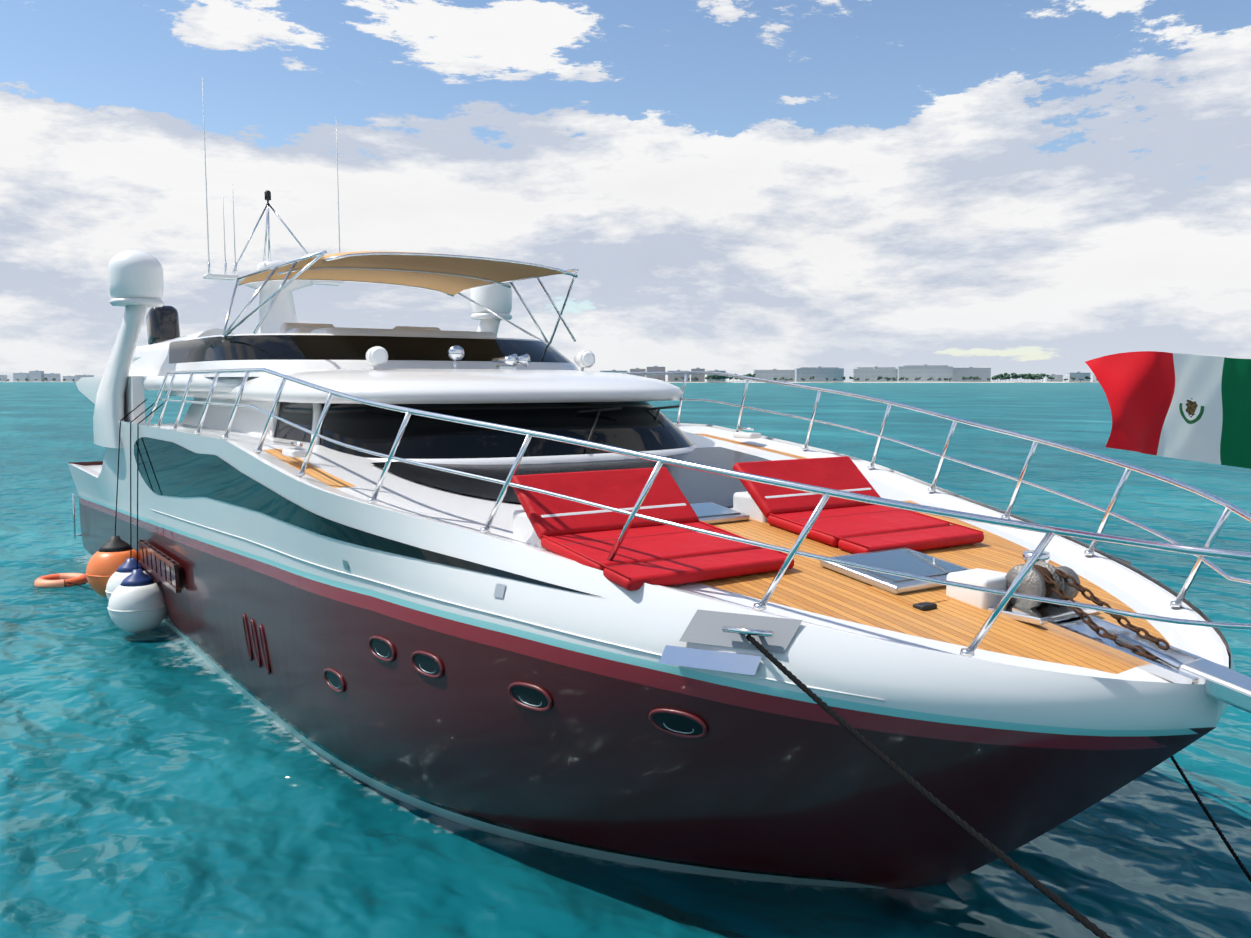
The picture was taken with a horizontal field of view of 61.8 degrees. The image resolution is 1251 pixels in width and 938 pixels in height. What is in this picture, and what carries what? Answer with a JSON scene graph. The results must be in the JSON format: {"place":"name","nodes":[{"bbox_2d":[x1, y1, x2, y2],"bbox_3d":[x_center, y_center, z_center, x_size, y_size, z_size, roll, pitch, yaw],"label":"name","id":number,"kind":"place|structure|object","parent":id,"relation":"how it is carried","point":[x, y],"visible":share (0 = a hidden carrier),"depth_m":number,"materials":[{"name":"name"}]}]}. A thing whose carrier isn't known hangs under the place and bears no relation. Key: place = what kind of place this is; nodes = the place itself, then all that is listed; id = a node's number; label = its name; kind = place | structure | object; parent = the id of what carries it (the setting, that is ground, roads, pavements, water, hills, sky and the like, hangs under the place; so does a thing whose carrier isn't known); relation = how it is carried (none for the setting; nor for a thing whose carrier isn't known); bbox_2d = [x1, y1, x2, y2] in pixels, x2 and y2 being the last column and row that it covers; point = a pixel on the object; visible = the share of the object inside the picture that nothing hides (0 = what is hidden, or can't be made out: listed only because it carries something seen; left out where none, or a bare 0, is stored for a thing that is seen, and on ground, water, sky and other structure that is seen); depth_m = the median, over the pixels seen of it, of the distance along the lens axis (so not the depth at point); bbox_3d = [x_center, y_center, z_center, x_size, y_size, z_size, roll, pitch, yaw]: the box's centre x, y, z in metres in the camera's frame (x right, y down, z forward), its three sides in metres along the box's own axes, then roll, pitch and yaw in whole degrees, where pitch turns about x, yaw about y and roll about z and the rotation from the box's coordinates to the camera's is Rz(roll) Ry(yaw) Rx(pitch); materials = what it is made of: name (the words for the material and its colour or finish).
{"place":"outdoors","nodes":[
{"label":"outdoors","id":0,"kind":"place"},
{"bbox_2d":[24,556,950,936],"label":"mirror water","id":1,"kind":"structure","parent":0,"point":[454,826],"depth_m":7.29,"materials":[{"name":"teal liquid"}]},
{"bbox_2d":[0,382,1250,937],"bbox_3d":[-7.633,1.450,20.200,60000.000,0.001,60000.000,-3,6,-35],"label":"sea water","id":2,"kind":"structure","parent":0,"point":[138,806],"depth_m":7.82,"materials":[{"name":"teal liquid"}]},
{"bbox_2d":[34,573,92,589],"bbox_3d":[-8.523,1.784,15.974,0.842,0.162,1.588,-3,6,-35],"label":"life ring","id":3,"kind":"object","parent":2,"relation":"on","point":[60,580],"visible":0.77,"depth_m":16.10,"materials":[{"name":"orange plastic"}]},
{"bbox_2d":[62,557,974,913],"bbox_3d":[-2.774,2.021,13.200,7.208,0.001,17.080,-3,6,-35],"label":"hull foam","id":4,"kind":"object","parent":2,"relation":"on","point":[516,841],"depth_m":7.33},
{"bbox_2d":[68,78,1250,937],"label":"yacht","id":5,"kind":"object","parent":2,"relation":"on","point":[530,591],"visible":0.98,"depth_m":6.59,"materials":[{"name":"white paint"}]},
{"bbox_2d":[1085,351,1250,468],"bbox_3d":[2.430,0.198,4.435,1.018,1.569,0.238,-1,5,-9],"label":"flag","id":6,"kind":"object","parent":5,"relation":"attached to","point":[1191,407],"visible":1,"depth_m":4.40,"materials":[{"name":"multicoloured fabric"}]},
{"bbox_2d":[0,0,1250,381],"label":"sky","id":7,"kind":"structure","parent":0,"point":[739,187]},
{"bbox_2d":[668,381,1098,382],"bbox_3d":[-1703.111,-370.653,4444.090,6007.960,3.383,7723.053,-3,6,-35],"label":"shore land","id":8,"kind":"structure","parent":0,"point":[894,382],"depth_m":2581.65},
{"bbox_2d":[0,364,1097,381],"bbox_3d":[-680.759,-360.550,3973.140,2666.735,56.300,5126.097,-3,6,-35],"label":"shore hotels","id":9,"kind":"object","parent":8,"relation":"on","point":[924,372],"visible":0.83,"depth_m":2650.29,"materials":[{"name":"concrete"},{"name":"plaster"},{"name":"glass"}]},
{"bbox_2d":[0,372,1098,381],"bbox_3d":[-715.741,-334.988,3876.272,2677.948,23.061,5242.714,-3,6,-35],"label":"shore trees","id":10,"kind":"object","parent":8,"relation":"on","point":[1028,376],"visible":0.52,"depth_m":2515.89,"materials":[{"name":"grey plant"}]}
]}

